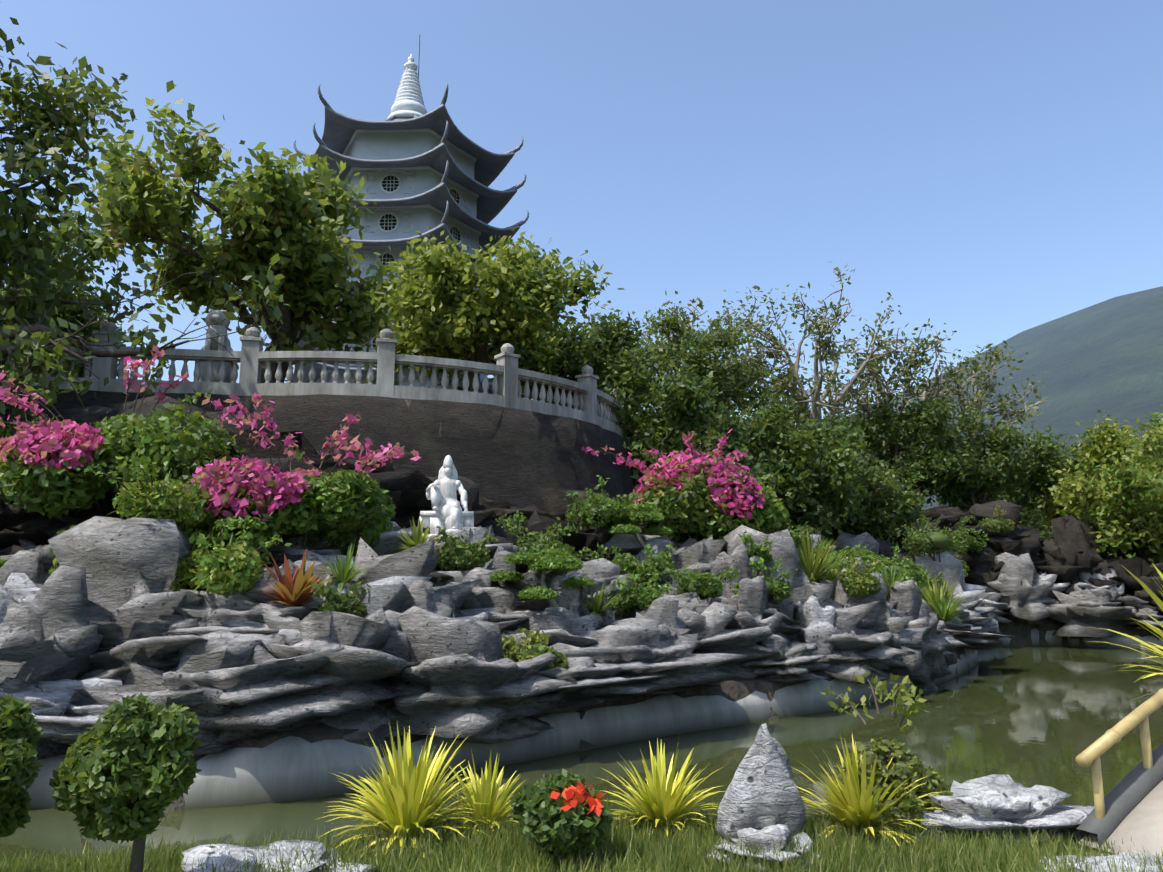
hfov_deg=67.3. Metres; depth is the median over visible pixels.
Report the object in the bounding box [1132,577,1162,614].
rock
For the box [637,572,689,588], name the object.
rock
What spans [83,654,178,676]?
rock
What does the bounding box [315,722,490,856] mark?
golden plant
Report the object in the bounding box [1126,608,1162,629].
rock
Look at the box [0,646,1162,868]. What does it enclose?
pond water
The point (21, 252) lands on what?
dark tree
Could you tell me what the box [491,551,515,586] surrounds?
rock
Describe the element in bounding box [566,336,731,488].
dark tree
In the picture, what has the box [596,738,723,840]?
golden plant
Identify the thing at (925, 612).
rock
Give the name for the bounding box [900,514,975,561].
mound shrub
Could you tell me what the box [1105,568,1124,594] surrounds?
rock
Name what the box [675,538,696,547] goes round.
rock
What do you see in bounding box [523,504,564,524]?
rock
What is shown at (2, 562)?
bonsai tree
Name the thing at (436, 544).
rock
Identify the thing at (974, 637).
rock
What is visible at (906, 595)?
rock
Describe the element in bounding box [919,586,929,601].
shrub
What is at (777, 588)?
mound shrub
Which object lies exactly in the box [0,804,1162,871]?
grass
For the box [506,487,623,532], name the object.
rock
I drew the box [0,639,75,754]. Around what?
rock
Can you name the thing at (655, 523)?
rock
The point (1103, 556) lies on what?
rock
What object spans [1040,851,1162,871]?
rock stepping stone
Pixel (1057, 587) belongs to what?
rock
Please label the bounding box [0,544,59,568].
rock
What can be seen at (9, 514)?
rock
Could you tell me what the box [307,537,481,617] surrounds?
rock
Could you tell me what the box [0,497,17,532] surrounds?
rock
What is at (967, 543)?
mound shrub
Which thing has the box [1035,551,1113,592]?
rock
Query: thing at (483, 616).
rock
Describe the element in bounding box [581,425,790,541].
bougainvillea bush
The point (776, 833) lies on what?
rock
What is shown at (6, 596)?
rock
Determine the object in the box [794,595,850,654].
rock
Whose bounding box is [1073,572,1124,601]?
rock
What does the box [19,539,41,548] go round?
rock
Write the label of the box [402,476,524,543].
rock
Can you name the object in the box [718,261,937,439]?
bare tree
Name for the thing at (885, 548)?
rock
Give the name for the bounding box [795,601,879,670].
rock
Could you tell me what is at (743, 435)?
bush
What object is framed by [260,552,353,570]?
rock
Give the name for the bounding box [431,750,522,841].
golden plant
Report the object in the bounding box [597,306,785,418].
feathery tree
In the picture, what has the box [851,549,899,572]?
bonsai tree
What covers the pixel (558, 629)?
rock
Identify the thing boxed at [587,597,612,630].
rock
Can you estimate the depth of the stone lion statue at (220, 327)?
19.41 m
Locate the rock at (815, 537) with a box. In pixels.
[807,534,821,548]
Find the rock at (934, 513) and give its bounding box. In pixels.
[911,505,985,525]
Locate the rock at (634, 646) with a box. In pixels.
[521,618,754,700]
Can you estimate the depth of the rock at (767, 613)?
15.69 m
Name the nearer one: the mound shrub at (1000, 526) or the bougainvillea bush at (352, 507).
the bougainvillea bush at (352, 507)
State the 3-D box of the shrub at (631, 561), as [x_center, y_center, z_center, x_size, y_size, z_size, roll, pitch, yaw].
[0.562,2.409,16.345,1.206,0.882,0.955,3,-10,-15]
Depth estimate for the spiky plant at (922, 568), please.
23.61 m
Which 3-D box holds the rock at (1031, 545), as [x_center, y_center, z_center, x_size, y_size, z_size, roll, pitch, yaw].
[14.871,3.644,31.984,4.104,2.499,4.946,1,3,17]
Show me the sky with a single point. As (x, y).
(993, 168)
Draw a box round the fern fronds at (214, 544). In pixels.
[186,532,246,591]
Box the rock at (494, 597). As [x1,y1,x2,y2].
[445,582,604,627]
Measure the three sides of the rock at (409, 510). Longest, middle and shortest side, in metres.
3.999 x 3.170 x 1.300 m
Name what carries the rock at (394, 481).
on the ground at (1106, 356)
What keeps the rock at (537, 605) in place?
on the ground at (1106, 356)
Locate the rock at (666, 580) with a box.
[635,577,674,585]
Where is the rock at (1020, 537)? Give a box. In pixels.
[995,534,1044,555]
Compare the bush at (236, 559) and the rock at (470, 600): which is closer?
the bush at (236, 559)
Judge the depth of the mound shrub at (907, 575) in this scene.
20.01 m
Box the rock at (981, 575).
[964,546,1008,602]
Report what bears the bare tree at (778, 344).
on the ground at (1106, 356)
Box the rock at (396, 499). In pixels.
[323,467,406,517]
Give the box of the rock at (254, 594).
[242,559,324,602]
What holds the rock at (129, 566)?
on the ground at (1106, 356)
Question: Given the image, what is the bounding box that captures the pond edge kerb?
[20,628,1162,808]
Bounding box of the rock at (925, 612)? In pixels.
[918,599,958,674]
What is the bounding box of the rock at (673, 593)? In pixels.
[653,585,726,604]
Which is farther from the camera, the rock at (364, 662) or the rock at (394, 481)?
the rock at (394, 481)
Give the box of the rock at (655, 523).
[637,499,694,539]
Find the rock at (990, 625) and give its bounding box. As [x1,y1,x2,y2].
[953,604,1002,633]
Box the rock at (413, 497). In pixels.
[288,450,462,528]
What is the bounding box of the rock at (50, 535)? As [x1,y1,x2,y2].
[44,490,137,543]
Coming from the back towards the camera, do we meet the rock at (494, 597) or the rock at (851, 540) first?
the rock at (851, 540)
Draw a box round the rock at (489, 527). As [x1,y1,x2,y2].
[478,525,493,533]
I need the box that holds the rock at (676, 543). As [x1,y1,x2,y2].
[657,522,683,547]
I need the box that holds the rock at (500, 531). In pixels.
[478,518,522,545]
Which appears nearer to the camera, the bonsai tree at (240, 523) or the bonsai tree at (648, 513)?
the bonsai tree at (240, 523)
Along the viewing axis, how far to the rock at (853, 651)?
15.49 m
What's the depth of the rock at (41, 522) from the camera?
13.67 m
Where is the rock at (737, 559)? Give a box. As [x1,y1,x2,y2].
[708,544,767,605]
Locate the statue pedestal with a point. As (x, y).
(473, 534)
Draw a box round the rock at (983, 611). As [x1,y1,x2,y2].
[954,599,998,626]
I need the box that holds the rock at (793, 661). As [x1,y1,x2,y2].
[740,634,829,681]
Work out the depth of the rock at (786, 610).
16.03 m
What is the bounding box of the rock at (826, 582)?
[806,574,833,601]
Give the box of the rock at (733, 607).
[726,604,781,625]
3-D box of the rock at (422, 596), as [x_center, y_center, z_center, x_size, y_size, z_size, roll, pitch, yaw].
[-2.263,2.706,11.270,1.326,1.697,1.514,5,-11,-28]
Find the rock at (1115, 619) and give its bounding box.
[1046,589,1138,638]
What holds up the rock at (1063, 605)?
on the ground at (1106, 356)
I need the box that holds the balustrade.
[1,320,624,436]
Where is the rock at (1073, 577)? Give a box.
[1056,572,1087,594]
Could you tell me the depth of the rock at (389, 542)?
13.41 m
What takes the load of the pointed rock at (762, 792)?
on the ground at (1106, 356)
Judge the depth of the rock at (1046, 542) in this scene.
32.51 m
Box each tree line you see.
[858,457,932,508]
[983,448,1045,534]
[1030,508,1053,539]
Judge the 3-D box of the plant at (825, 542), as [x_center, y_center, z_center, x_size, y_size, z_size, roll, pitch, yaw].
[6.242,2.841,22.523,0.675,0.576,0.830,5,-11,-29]
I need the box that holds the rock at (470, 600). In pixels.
[449,567,492,609]
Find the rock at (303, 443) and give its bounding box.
[270,431,362,470]
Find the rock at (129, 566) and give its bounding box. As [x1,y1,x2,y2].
[48,516,258,621]
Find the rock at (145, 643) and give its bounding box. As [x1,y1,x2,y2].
[77,608,218,680]
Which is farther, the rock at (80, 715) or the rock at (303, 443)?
the rock at (303, 443)
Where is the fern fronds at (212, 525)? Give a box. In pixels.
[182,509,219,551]
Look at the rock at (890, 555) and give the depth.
26.25 m
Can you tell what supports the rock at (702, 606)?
on the ground at (1106, 356)
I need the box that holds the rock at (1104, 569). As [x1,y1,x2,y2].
[1087,562,1132,604]
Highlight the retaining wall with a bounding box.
[0,389,636,510]
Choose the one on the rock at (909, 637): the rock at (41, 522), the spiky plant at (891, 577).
the spiky plant at (891, 577)
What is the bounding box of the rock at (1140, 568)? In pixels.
[1105,551,1162,596]
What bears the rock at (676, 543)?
on the ground at (1106, 356)
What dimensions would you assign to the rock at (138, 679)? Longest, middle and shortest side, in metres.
2.292 x 1.653 x 1.112 m
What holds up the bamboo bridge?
on the ground at (1106, 356)
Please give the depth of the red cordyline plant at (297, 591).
10.61 m
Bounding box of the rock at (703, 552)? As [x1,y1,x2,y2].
[663,535,726,579]
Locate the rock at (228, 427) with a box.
[192,412,272,454]
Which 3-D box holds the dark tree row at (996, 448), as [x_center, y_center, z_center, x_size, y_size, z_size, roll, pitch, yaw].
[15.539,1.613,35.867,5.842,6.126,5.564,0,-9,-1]
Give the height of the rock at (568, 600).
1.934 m
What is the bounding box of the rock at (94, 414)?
[58,405,119,426]
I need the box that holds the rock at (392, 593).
[170,571,430,708]
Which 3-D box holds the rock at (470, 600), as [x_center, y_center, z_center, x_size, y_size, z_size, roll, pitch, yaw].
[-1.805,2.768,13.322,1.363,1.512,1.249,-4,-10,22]
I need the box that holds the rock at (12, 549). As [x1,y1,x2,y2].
[0,545,55,572]
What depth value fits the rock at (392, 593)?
10.71 m
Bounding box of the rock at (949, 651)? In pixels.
[935,629,969,663]
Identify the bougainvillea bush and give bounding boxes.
[0,339,253,518]
[177,392,421,556]
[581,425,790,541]
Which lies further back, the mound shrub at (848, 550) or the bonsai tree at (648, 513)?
the mound shrub at (848, 550)
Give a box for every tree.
[0,2,289,426]
[0,197,150,379]
[0,559,6,567]
[0,694,42,836]
[49,693,201,871]
[68,80,424,382]
[180,494,273,545]
[350,226,624,394]
[480,301,652,408]
[489,547,595,606]
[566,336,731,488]
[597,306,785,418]
[606,504,672,549]
[634,275,794,464]
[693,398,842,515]
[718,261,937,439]
[809,292,985,481]
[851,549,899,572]
[879,340,1048,511]
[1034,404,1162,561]
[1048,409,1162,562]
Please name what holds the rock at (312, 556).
on the ground at (1106, 356)
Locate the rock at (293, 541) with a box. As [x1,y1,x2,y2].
[260,535,346,554]
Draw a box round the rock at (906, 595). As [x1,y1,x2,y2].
[889,580,952,690]
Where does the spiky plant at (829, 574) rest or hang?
on the rock
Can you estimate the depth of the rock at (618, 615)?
14.58 m
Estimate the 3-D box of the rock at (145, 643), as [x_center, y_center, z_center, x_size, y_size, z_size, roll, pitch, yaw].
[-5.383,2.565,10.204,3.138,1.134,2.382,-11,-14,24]
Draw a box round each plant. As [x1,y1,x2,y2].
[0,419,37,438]
[255,550,338,606]
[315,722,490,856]
[318,544,368,588]
[396,517,446,553]
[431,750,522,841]
[575,583,620,620]
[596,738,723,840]
[792,735,946,851]
[796,535,858,586]
[798,527,848,584]
[814,535,834,551]
[878,566,906,596]
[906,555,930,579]
[920,575,967,607]
[921,585,973,624]
[1087,563,1162,704]
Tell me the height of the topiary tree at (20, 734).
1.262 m
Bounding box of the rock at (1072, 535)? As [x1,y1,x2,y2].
[1040,515,1119,589]
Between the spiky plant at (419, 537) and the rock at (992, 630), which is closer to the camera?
the spiky plant at (419, 537)
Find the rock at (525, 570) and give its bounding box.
[519,565,528,573]
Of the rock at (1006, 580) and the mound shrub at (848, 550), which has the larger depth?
the rock at (1006, 580)
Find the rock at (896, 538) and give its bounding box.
[875,528,901,540]
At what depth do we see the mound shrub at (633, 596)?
14.11 m
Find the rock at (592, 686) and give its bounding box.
[535,656,673,706]
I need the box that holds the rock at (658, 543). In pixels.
[588,535,690,574]
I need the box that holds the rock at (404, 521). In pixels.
[392,512,419,527]
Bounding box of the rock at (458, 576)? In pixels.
[432,545,518,586]
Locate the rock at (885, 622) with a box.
[832,568,922,675]
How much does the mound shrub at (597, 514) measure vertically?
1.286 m
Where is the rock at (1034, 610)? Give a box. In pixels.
[986,552,1060,624]
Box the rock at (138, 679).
[73,639,262,754]
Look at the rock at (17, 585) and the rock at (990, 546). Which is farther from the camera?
the rock at (990, 546)
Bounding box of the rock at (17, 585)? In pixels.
[4,573,40,600]
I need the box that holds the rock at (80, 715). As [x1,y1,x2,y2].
[0,677,122,742]
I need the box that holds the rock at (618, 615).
[577,570,662,619]
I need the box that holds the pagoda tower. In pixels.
[268,35,531,393]
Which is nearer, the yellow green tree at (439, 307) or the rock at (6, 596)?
the rock at (6, 596)
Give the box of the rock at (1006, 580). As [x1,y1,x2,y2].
[995,573,1029,625]
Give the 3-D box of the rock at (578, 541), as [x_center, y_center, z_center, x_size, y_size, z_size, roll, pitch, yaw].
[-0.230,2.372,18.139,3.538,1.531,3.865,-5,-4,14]
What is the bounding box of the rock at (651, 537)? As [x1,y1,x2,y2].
[643,535,670,555]
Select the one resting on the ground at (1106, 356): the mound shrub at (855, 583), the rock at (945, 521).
the rock at (945, 521)
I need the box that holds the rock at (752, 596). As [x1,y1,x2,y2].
[732,576,791,645]
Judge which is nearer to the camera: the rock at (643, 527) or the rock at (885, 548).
the rock at (643, 527)
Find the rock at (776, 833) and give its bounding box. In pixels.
[705,824,822,871]
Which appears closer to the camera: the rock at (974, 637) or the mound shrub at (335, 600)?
the mound shrub at (335, 600)
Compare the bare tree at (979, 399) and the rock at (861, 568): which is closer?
the rock at (861, 568)
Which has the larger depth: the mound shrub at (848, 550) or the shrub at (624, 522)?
the mound shrub at (848, 550)
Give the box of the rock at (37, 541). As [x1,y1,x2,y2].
[9,528,48,546]
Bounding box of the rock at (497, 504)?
[479,496,540,515]
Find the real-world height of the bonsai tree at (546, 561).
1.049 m
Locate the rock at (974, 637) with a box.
[944,617,1014,649]
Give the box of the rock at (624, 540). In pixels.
[594,527,645,561]
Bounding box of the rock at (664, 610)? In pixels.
[636,596,693,694]
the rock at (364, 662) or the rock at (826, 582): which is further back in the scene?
the rock at (826, 582)
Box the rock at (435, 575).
[427,546,497,582]
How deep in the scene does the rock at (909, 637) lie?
17.00 m
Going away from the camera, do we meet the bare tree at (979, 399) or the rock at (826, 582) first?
the rock at (826, 582)
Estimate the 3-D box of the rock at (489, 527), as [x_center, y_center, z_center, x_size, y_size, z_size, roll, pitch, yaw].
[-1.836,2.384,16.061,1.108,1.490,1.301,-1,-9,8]
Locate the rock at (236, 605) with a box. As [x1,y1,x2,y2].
[158,589,317,635]
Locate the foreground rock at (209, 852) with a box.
[179,839,379,871]
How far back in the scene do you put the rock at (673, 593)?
15.64 m
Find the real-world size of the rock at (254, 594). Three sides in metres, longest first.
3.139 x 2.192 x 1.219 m
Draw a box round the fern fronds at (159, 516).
[109,467,187,521]
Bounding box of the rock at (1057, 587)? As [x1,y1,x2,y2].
[1033,571,1069,603]
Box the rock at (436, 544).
[427,535,457,549]
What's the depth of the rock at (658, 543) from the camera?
17.14 m
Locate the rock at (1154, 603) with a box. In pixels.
[1148,600,1162,606]
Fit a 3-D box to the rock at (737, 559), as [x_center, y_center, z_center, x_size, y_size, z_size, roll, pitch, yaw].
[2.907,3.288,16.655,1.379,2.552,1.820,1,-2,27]
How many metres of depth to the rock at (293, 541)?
13.16 m
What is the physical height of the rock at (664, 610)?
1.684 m
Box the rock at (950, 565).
[912,551,998,629]
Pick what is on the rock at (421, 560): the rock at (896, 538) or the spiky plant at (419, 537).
the spiky plant at (419, 537)
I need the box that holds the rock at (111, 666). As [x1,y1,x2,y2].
[88,587,206,670]
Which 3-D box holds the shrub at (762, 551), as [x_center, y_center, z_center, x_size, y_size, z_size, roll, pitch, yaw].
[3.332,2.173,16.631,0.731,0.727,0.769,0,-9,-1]
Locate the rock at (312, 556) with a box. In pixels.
[282,548,355,567]
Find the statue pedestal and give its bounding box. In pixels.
[406,526,512,552]
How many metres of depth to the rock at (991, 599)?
28.37 m
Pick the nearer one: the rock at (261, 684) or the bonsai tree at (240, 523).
the rock at (261, 684)
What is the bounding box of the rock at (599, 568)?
[582,558,646,613]
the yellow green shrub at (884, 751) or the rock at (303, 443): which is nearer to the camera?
the yellow green shrub at (884, 751)
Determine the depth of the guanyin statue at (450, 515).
15.25 m
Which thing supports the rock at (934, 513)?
on the ground at (1106, 356)
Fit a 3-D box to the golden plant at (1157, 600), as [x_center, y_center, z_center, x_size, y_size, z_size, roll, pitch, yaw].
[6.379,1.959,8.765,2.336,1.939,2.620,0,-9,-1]
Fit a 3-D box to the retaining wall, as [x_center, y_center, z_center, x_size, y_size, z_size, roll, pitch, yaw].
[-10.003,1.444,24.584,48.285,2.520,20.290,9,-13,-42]
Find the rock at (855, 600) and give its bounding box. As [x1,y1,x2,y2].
[843,595,877,628]
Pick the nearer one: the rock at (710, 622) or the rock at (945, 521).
the rock at (710, 622)
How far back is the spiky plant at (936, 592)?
21.23 m
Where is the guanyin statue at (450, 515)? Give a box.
[419,455,473,536]
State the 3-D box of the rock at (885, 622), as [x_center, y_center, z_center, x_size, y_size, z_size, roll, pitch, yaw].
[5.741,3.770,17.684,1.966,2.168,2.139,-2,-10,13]
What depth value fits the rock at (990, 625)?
24.90 m
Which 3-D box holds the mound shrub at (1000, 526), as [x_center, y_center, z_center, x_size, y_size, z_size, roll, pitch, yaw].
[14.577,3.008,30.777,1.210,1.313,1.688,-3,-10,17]
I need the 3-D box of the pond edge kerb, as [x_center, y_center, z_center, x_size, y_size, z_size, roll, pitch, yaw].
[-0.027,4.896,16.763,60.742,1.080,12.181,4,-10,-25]
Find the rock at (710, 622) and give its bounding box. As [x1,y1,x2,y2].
[632,592,773,679]
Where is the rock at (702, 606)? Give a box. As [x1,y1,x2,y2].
[642,597,732,629]
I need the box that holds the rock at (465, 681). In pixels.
[378,606,588,743]
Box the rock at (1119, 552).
[1107,549,1138,557]
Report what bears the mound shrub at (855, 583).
on the rock at (885, 622)
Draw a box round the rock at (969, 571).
[964,568,974,581]
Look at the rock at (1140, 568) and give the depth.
29.66 m
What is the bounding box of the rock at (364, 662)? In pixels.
[251,595,422,747]
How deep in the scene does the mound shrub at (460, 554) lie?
13.79 m
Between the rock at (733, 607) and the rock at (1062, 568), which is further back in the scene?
the rock at (1062, 568)
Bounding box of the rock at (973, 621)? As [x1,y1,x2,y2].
[961,617,991,626]
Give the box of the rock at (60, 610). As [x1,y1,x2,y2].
[0,565,111,693]
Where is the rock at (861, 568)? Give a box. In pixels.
[846,557,888,581]
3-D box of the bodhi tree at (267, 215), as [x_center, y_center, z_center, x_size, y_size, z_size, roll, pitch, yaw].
[-8.960,-4.014,24.642,9.144,9.113,8.871,0,-9,-1]
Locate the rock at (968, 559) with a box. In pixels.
[895,520,991,568]
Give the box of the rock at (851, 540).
[834,531,879,564]
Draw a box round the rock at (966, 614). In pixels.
[947,603,974,625]
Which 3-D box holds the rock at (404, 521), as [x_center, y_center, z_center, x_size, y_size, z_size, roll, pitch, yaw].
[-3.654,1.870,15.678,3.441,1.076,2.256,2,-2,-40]
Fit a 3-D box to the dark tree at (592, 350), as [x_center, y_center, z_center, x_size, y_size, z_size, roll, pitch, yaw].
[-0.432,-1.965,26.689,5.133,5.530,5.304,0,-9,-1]
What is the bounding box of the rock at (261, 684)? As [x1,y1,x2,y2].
[146,631,377,746]
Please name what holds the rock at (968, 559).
on the ground at (1106, 356)
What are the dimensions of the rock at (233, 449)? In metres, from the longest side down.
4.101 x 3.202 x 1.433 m
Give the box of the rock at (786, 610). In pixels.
[774,598,803,642]
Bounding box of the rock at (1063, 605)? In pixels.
[1045,596,1102,622]
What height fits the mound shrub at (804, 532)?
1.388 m
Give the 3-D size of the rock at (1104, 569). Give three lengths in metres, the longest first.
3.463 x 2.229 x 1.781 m
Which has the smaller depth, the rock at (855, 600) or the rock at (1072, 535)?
the rock at (855, 600)
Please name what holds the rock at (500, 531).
on the ground at (1106, 356)
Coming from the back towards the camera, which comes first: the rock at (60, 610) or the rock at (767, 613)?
the rock at (767, 613)
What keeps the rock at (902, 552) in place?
on the ground at (1106, 356)
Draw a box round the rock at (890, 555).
[884,551,915,563]
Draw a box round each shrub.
[312,579,370,617]
[435,526,497,570]
[495,510,581,571]
[502,628,567,670]
[510,769,613,860]
[563,475,641,531]
[577,543,641,574]
[602,498,647,528]
[610,568,674,612]
[626,544,678,584]
[667,565,739,599]
[732,555,797,608]
[739,531,773,561]
[770,524,816,554]
[788,521,811,545]
[814,539,867,580]
[817,666,953,837]
[825,555,881,595]
[863,544,930,588]
[884,569,923,586]
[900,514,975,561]
[917,514,992,563]
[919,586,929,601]
[924,570,944,588]
[932,552,969,576]
[978,502,1014,534]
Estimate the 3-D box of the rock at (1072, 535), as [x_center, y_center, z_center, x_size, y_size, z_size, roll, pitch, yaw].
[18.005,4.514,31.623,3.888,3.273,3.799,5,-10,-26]
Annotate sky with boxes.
[0,0,1162,459]
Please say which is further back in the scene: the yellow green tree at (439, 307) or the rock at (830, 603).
the yellow green tree at (439, 307)
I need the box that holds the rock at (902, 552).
[900,550,910,554]
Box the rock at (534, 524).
[495,509,578,546]
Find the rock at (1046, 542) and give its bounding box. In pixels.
[1036,538,1054,562]
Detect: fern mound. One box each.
[48,525,74,574]
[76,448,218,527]
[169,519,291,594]
[180,507,272,566]
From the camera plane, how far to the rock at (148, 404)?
14.98 m
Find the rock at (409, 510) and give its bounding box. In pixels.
[398,506,429,532]
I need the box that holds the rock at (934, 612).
[928,606,948,634]
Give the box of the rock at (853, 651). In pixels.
[802,602,915,683]
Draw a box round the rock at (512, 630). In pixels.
[501,628,586,657]
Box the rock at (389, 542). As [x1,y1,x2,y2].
[312,522,413,555]
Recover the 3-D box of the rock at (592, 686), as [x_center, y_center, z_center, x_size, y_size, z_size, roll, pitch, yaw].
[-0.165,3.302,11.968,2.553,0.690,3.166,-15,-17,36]
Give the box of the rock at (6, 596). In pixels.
[0,584,34,625]
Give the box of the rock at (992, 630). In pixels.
[963,608,997,650]
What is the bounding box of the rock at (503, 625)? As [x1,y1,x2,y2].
[460,607,542,648]
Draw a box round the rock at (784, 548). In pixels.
[724,525,834,640]
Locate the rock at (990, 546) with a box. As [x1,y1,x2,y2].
[972,544,998,558]
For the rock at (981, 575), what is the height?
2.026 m
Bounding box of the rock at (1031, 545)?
[968,500,1047,572]
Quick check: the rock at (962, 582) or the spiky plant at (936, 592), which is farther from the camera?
the rock at (962, 582)
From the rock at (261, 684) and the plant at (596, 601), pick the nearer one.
the rock at (261, 684)
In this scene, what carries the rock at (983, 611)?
on the ground at (1106, 356)
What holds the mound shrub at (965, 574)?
on the rock
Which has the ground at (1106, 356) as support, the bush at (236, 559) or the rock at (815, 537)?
the rock at (815, 537)
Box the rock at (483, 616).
[452,603,487,620]
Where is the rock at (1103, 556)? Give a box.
[1099,552,1126,559]
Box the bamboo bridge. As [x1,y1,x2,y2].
[1075,688,1162,857]
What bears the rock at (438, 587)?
on the ground at (1106, 356)
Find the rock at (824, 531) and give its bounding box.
[809,530,831,539]
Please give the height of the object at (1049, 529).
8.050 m
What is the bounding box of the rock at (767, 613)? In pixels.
[725,598,803,632]
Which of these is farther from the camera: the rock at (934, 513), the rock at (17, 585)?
the rock at (934, 513)
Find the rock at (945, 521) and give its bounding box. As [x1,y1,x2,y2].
[899,507,1006,543]
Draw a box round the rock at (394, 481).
[191,432,432,502]
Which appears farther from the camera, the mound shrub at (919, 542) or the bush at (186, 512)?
the mound shrub at (919, 542)
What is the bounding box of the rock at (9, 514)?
[0,502,83,548]
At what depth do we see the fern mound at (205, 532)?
11.96 m
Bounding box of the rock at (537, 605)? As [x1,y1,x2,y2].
[491,568,624,615]
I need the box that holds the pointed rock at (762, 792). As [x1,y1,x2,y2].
[716,723,806,842]
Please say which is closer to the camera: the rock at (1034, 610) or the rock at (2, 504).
the rock at (2, 504)
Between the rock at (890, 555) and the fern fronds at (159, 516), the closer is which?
the fern fronds at (159, 516)
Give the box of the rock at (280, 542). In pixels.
[203,494,287,545]
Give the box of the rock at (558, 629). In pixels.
[508,611,598,646]
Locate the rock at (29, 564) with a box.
[0,550,49,585]
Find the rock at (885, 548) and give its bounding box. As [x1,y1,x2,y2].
[878,540,900,556]
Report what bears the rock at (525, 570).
on the ground at (1106, 356)
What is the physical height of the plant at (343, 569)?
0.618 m
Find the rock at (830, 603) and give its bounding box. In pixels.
[794,600,862,622]
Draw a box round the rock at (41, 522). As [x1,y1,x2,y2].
[3,492,108,529]
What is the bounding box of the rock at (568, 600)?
[543,572,602,636]
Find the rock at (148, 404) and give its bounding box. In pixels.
[15,395,210,531]
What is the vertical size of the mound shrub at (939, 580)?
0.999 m
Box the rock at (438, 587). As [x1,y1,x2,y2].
[433,585,452,589]
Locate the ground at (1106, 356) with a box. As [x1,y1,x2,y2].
[0,286,1162,871]
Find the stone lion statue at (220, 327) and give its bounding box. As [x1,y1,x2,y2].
[193,309,238,382]
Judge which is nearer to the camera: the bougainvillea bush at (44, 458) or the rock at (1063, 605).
the bougainvillea bush at (44, 458)
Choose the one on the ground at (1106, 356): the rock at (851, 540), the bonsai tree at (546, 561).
the rock at (851, 540)
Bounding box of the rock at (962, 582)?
[959,569,964,590]
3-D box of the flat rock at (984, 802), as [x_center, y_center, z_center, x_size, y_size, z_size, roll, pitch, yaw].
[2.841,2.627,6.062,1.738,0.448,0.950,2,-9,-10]
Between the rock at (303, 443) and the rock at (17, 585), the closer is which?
the rock at (17, 585)
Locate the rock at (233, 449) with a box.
[190,445,243,492]
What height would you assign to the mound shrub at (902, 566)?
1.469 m
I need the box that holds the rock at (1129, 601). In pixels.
[1118,591,1162,615]
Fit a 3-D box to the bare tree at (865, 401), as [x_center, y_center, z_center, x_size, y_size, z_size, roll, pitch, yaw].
[12.992,-0.344,36.334,7.664,10.740,6.209,9,-13,-42]
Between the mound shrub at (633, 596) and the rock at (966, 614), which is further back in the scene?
the rock at (966, 614)
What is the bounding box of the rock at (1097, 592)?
[1074,584,1130,616]
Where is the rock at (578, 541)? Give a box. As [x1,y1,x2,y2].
[562,513,643,561]
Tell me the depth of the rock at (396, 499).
15.44 m
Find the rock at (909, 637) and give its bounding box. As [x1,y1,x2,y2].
[885,597,930,648]
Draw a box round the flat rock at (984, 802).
[898,774,1094,843]
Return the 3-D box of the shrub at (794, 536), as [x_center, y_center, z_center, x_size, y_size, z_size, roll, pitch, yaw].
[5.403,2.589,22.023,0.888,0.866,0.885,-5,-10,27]
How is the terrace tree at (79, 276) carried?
on the ground at (1106, 356)
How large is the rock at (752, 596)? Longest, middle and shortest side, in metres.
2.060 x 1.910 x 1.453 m
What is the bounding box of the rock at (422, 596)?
[387,579,454,679]
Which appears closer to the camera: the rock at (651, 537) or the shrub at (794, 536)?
the rock at (651, 537)
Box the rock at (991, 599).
[979,592,1011,622]
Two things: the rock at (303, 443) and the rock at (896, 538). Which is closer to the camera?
the rock at (303, 443)
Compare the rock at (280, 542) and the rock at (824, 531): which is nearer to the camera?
the rock at (280, 542)
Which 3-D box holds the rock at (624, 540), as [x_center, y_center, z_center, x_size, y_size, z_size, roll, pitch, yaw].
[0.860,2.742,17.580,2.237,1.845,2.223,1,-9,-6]
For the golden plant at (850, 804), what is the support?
on the ground at (1106, 356)
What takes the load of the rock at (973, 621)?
on the ground at (1106, 356)
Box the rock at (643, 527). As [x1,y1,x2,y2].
[627,508,649,530]

